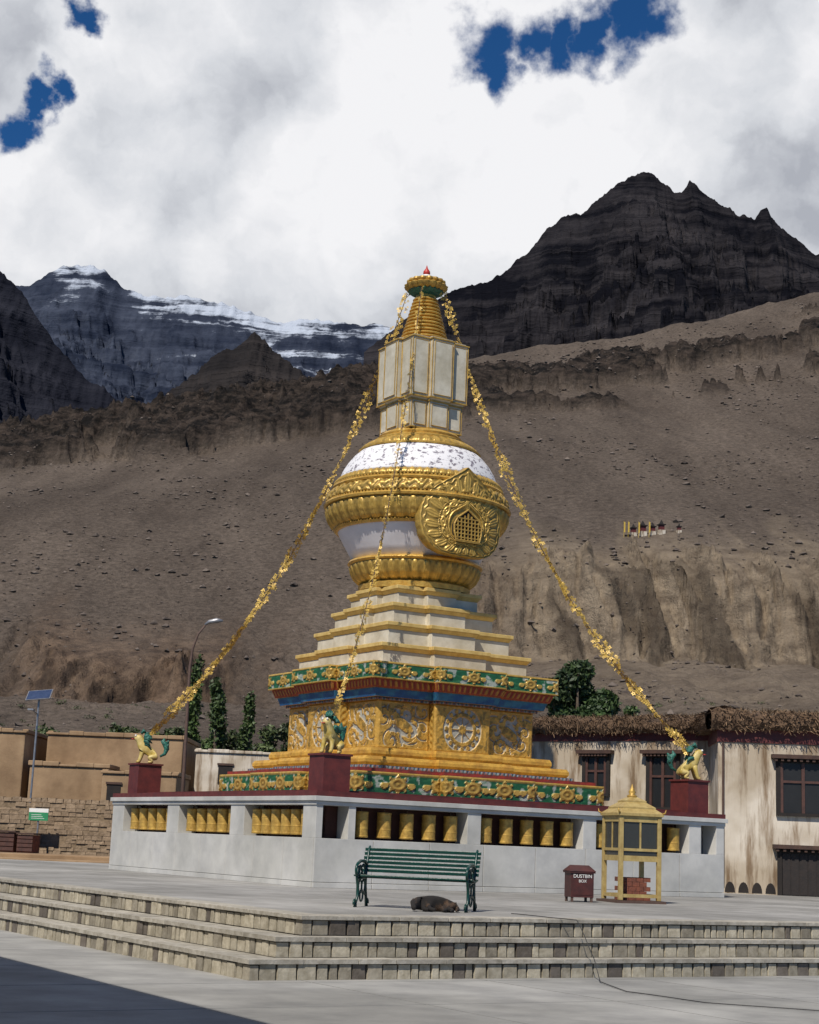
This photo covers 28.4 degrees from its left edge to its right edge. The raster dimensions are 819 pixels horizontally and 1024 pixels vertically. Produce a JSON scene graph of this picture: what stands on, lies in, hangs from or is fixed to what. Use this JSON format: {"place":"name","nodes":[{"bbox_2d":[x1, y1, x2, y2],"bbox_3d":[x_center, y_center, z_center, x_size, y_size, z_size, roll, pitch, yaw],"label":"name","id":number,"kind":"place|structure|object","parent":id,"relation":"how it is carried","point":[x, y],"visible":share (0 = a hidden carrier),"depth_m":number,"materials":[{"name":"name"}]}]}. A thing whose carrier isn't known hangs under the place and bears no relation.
{"place":"outdoors","nodes":[
{"label":"outdoors","id":0,"kind":"place"},
{"bbox_2d":[0,271,115,422],"bbox_3d":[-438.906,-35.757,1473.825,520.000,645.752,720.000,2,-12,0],"label":"mountain","id":1,"kind":"structure","parent":0,"point":[40,374],"depth_m":1524.23,"materials":[{"name":"grey stone"}]},
{"bbox_2d":[15,265,393,403],"bbox_3d":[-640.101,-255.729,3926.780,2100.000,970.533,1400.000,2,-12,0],"label":"mountain","id":2,"kind":"structure","parent":0,"point":[102,327],"depth_m":4088.92,"materials":[{"name":"grey stone"}]},
{"bbox_2d":[164,332,305,397],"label":"mountain","id":3,"kind":"structure","parent":0,"point":[253,357],"depth_m":924.95,"materials":[{"name":"brown stone"}]},
{"bbox_2d":[0,292,818,750],"bbox_3d":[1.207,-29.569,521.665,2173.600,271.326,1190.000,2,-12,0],"label":"ground","id":4,"kind":"structure","parent":0,"point":[754,626],"depth_m":333.15,"materials":[{"name":"brown soil"}]},
{"bbox_2d":[0,727,47,797],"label":"mud house","id":5,"kind":"structure","parent":4,"relation":"on","point":[16,750],"depth_m":68.28,"materials":[{"name":"paint"}]},
{"bbox_2d":[25,689,52,802],"bbox_3d":[-12.977,8.919,55.590,0.876,5.800,1.004,2,-12,0],"label":"solar street lamp","id":6,"kind":"object","parent":4,"relation":"on","point":[38,695],"visible":0.77,"depth_m":56.16,"materials":[{"name":"metal"}]},
{"bbox_2d":[33,723,59,734],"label":"willow shrub","id":7,"kind":"object","parent":4,"relation":"on","point":[43,730],"visible":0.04,"depth_m":91.35,"materials":[{"name":"green plant"}]},
{"bbox_2d":[0,796,112,855],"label":"stone wall","id":8,"kind":"structure","parent":4,"relation":"on","point":[73,827],"depth_m":50.99,"materials":[{"name":"beige stone"}]},
{"bbox_2d":[27,760,119,804],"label":"mud house","id":9,"kind":"structure","parent":4,"relation":"on","point":[58,780],"depth_m":67.52,"materials":[{"name":"paint"}]},
{"bbox_2d":[46,731,200,790],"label":"mud house","id":10,"kind":"structure","parent":4,"relation":"on","point":[121,750],"depth_m":70.28,"materials":[{"name":"paint"}]},
{"bbox_2d":[108,722,139,732],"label":"willow shrub","id":11,"kind":"object","parent":4,"relation":"on","point":[120,729],"visible":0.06,"depth_m":87.19,"materials":[{"name":"green plant"}]},
{"bbox_2d":[101,769,190,799],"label":"mud house","id":12,"kind":"structure","parent":4,"relation":"on","point":[114,781],"depth_m":65.06,"materials":[{"name":"paint"}]},
{"bbox_2d":[106,782,121,799],"bbox_3d":[-11.877,11.458,64.902,0.650,1.270,0.090,2,-12,0],"label":"window","id":13,"kind":"structure","parent":12,"relation":"in","point":[112,787],"depth_m":64.98,"materials":[{"name":"grey wood"}]},
{"bbox_2d":[161,725,184,735],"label":"willow shrub","id":14,"kind":"object","parent":4,"relation":"on","point":[177,731],"visible":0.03,"depth_m":84.68,"materials":[{"name":"green plant"}]},
{"bbox_2d":[184,654,204,743],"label":"poplar tree","id":15,"kind":"object","parent":4,"relation":"on","point":[195,706],"visible":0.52,"depth_m":79.49,"materials":[{"name":"green plant"}]},
{"bbox_2d":[201,733,222,749],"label":"willow shrub","id":16,"kind":"object","parent":4,"relation":"on","point":[204,742],"visible":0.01,"depth_m":82.31,"materials":[{"name":"green plant"}]},
{"bbox_2d":[204,675,228,749],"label":"poplar tree","id":17,"kind":"object","parent":4,"relation":"on","point":[217,720],"visible":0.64,"depth_m":78.32,"materials":[{"name":"green plant"}]},
{"bbox_2d":[194,748,270,790],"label":"white house","id":18,"kind":"structure","parent":4,"relation":"on","point":[212,766],"depth_m":69.19,"materials":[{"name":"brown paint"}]},
{"bbox_2d":[217,763,233,783],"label":"window","id":19,"kind":"structure","parent":18,"relation":"in","point":[223,768],"depth_m":69.12,"materials":[{"name":"grey wood"}]},
{"bbox_2d":[237,690,256,750],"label":"poplar tree","id":20,"kind":"object","parent":4,"relation":"on","point":[246,731],"visible":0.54,"depth_m":79.35,"materials":[{"name":"green plant"}]},
{"bbox_2d":[222,729,275,751],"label":"willow shrub","id":21,"kind":"object","parent":4,"relation":"on","point":[231,742],"visible":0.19,"depth_m":83.65,"materials":[{"name":"green plant"}]},
{"bbox_2d":[258,722,288,751],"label":"willow shrub","id":22,"kind":"object","parent":4,"relation":"on","point":[268,733],"visible":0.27,"depth_m":84.69,"materials":[{"name":"green plant"}]},
{"bbox_2d":[0,698,764,730],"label":"scrub","id":23,"kind":"object","parent":4,"relation":"on","point":[20,705],"visible":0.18,"depth_m":195.17,"materials":[{"name":"green plant"}]},
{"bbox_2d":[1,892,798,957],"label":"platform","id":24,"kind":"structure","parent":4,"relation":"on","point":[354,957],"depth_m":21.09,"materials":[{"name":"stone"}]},
{"bbox_2d":[0,302,818,750],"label":"loose rocks","id":25,"kind":"object","parent":4,"relation":"on","point":[294,584],"visible":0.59,"depth_m":337.10,"materials":[{"name":"brown stone"}]},
{"bbox_2d":[546,658,621,717],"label":"leafy tree","id":26,"kind":"object","parent":4,"relation":"on","point":[578,695],"visible":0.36,"depth_m":73.96,"materials":[{"name":"green plant"}]},
{"bbox_2d":[623,704,640,716],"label":"leafy tree","id":27,"kind":"object","parent":4,"relation":"on","point":[631,710],"visible":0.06,"depth_m":75.30,"materials":[{"name":"green plant"}]},
{"bbox_2d":[629,524,636,535],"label":"hillside shrine","id":28,"kind":"object","parent":4,"relation":"on","point":[633,528],"visible":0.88,"depth_m":311.64,"materials":[{"name":"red paint"}]},
{"bbox_2d":[639,521,647,536],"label":"hillside shrine","id":29,"kind":"object","parent":4,"relation":"on","point":[643,531],"visible":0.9,"depth_m":311.55,"materials":[{"name":"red paint"}]},
{"bbox_2d":[649,522,656,534],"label":"hillside shrine","id":30,"kind":"object","parent":4,"relation":"on","point":[652,530],"visible":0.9,"depth_m":311.68,"materials":[{"name":"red paint"}]},
{"bbox_2d":[657,520,665,534],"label":"hillside shrine","id":31,"kind":"object","parent":4,"relation":"on","point":[661,530],"visible":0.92,"depth_m":311.73,"materials":[{"name":"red paint"}]},
{"bbox_2d":[676,524,681,532],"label":"hillside shrine","id":32,"kind":"object","parent":4,"relation":"on","point":[678,530],"visible":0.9,"depth_m":311.85,"materials":[{"name":"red paint"}]},
{"bbox_2d":[0,930,818,1023],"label":"pavement","id":33,"kind":"structure","parent":0,"point":[27,991],"depth_m":16.77,"materials":[{"name":"concrete"}]},
{"bbox_2d":[0,877,818,980],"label":"stone steps","id":34,"kind":"structure","parent":33,"relation":"on","point":[659,947],"depth_m":20.74,"materials":[{"name":"grey stone"}]},
{"bbox_2d":[511,913,818,1010],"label":"cable","id":35,"kind":"object","parent":34,"relation":"on","point":[660,995],"visible":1,"depth_m":18.14,"materials":[{"name":"black rubber"}]},
{"bbox_2d":[0,859,818,920],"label":"pavement","id":36,"kind":"structure","parent":0,"point":[748,907],"depth_m":27.50,"materials":[{"name":"grey concrete"}]},
{"bbox_2d":[28,808,48,832],"bbox_3d":[-11.569,10.031,50.341,0.600,1.620,0.094,2,-12,0],"label":"notice board","id":37,"kind":"object","parent":36,"relation":"on","point":[38,814],"visible":0.89,"depth_m":50.42,"materials":[{"name":"green metal"}]},
{"bbox_2d":[0,852,109,862],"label":"ledge","id":38,"kind":"object","parent":36,"relation":"on","point":[55,857],"depth_m":47.84,"materials":[{"name":"paint"}]},
{"bbox_2d":[0,830,19,851],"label":"wooden crate","id":39,"kind":"object","parent":38,"relation":"on","point":[8,841],"visible":1,"depth_m":49.61,"materials":[{"name":"brown wood"}]},
{"bbox_2d":[16,832,41,852],"bbox_3d":[-11.729,10.180,49.857,0.580,0.600,0.640,0,-12,10],"label":"wooden crate","id":40,"kind":"object","parent":38,"relation":"on","point":[28,842],"visible":0.98,"depth_m":49.61,"materials":[{"name":"brown wood"}]},
{"bbox_2d":[181,618,222,791],"bbox_3d":[-6.936,7.487,53.513,1.050,8.070,0.180,2,-12,0],"label":"street lamp","id":41,"kind":"object","parent":36,"relation":"on","point":[214,620],"visible":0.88,"depth_m":53.67,"materials":[{"name":"grey metal"}]},
{"bbox_2d":[352,846,480,912],"bbox_3d":[0.094,5.088,22.495,1.680,0.851,0.802,-1,-12,14],"label":"park bench","id":42,"kind":"object","parent":36,"relation":"on","point":[470,875],"visible":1,"depth_m":22.71,"materials":[{"name":"green paint"}]},
{"bbox_2d":[109,266,727,897],"bbox_3d":[0.138,1.226,39.348,10.555,15.220,10.555,9,-14,-31],"label":"stupa","id":43,"kind":"object","parent":36,"relation":"on","point":[445,698],"visible":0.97,"depth_m":36.60,"materials":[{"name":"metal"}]},
{"bbox_2d":[132,729,168,763],"bbox_3d":[-6.396,5.778,39.958,0.953,0.852,0.449,4,-12,-8],"label":"snow lion statue","id":44,"kind":"object","parent":43,"relation":"on","point":[145,747],"visible":0.98,"depth_m":39.83,"materials":[{"name":"yellow paint"}]},
{"bbox_2d":[149,293,410,734],"bbox_3d":[-3.228,0.022,40.416,6.285,11.320,0.379,0,-12,13],"label":"gold garland","id":45,"kind":"object","parent":43,"relation":"hanging from","point":[213,665],"visible":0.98,"depth_m":40.09},
{"bbox_2d":[320,710,346,753],"bbox_3d":[-1.516,4.378,32.192,0.388,0.852,0.823,-4,-13,30],"label":"snow lion statue","id":46,"kind":"object","parent":43,"relation":"on","point":[332,738],"visible":1,"depth_m":32.05,"materials":[{"name":"yellow paint"}]},
{"bbox_2d":[331,286,423,721],"bbox_3d":[-0.613,-0.737,36.216,0.244,11.293,6.243,-1,-12,14],"label":"gold garland","id":47,"kind":"object","parent":43,"relation":"hanging from","point":[354,653],"visible":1,"depth_m":36.05},
{"bbox_2d":[439,291,688,755],"bbox_3d":[3.604,0.014,38.805,6.332,11.392,0.334,0,-12,13],"label":"gold garland","id":48,"kind":"object","parent":43,"relation":"hanging from","point":[641,697],"visible":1,"depth_m":38.49},
{"bbox_2d":[667,742,705,779],"bbox_3d":[6.308,5.665,36.892,0.910,0.852,0.429,3,-12,-5],"label":"snow lion statue","id":49,"kind":"object","parent":43,"relation":"on","point":[691,762],"visible":0.98,"depth_m":36.80,"materials":[{"name":"yellow paint"}]},
{"bbox_2d":[410,896,459,912],"bbox_3d":[0.345,5.268,21.775,0.672,0.213,0.410,4,-12,-8],"label":"dog","id":50,"kind":"object","parent":36,"relation":"on","point":[431,903],"visible":1,"depth_m":21.76},
{"bbox_2d":[563,865,595,902],"bbox_3d":[3.023,6.619,28.885,0.491,0.638,0.449,5,-12,-12],"label":"dustbin","id":51,"kind":"object","parent":36,"relation":"on","point":[579,880],"visible":1,"depth_m":28.71,"materials":[{"name":"red metal"}]},
{"bbox_2d":[596,784,665,904],"bbox_3d":[4.085,6.087,29.820,0.960,2.140,0.960,6,-12,-16],"label":"lamp cabinet","id":52,"kind":"object","parent":36,"relation":"on","point":[631,826],"visible":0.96,"depth_m":29.52,"materials":[{"name":"gold metal"}]},
{"bbox_2d":[614,876,650,900],"bbox_3d":[4.074,6.882,29.612,0.570,0.406,0.320,6,-12,-16],"label":"brick stack","id":53,"kind":"object","parent":52,"relation":"in","point":[634,885],"visible":0.81,"depth_m":29.48,"materials":[{"name":"red brick"}]},
{"bbox_2d":[0,0,818,328],"label":"sky","id":54,"kind":"structure","parent":0,"point":[284,161],"materials":[{"name":"white"}]},
{"bbox_2d":[363,172,818,364],"bbox_3d":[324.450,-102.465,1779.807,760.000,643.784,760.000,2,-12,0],"label":"mountain","id":55,"kind":"structure","parent":0,"point":[642,252],"depth_m":1831.03,"materials":[{"name":"grey stone"}]},
{"bbox_2d":[532,705,818,896],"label":"temple building","id":56,"kind":"structure","parent":0,"point":[758,770],"depth_m":41.77,"materials":[{"name":"white paint"}]},
{"bbox_2d":[576,750,614,795],"bbox_3d":[5.232,7.363,45.716,1.120,1.280,0.270,-6,-14,35],"label":"window","id":57,"kind":"structure","parent":56,"relation":"in","point":[596,764],"depth_m":45.73,"materials":[{"name":"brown wood"}]},
{"bbox_2d":[639,750,683,809],"bbox_3d":[6.925,7.353,44.462,1.260,1.630,0.270,-6,-14,35],"label":"window","id":58,"kind":"structure","parent":56,"relation":"in","point":[658,773],"depth_m":44.56,"materials":[{"name":"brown wood"}]},
{"bbox_2d":[771,754,818,816],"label":"window","id":59,"kind":"structure","parent":56,"relation":"in","point":[797,776],"depth_m":41.50,"materials":[{"name":"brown wood"}]},
{"bbox_2d":[772,844,818,896],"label":"door","id":60,"kind":"structure","parent":56,"relation":"in","point":[797,865],"depth_m":41.07,"materials":[{"name":"brown wood"}]}
]}

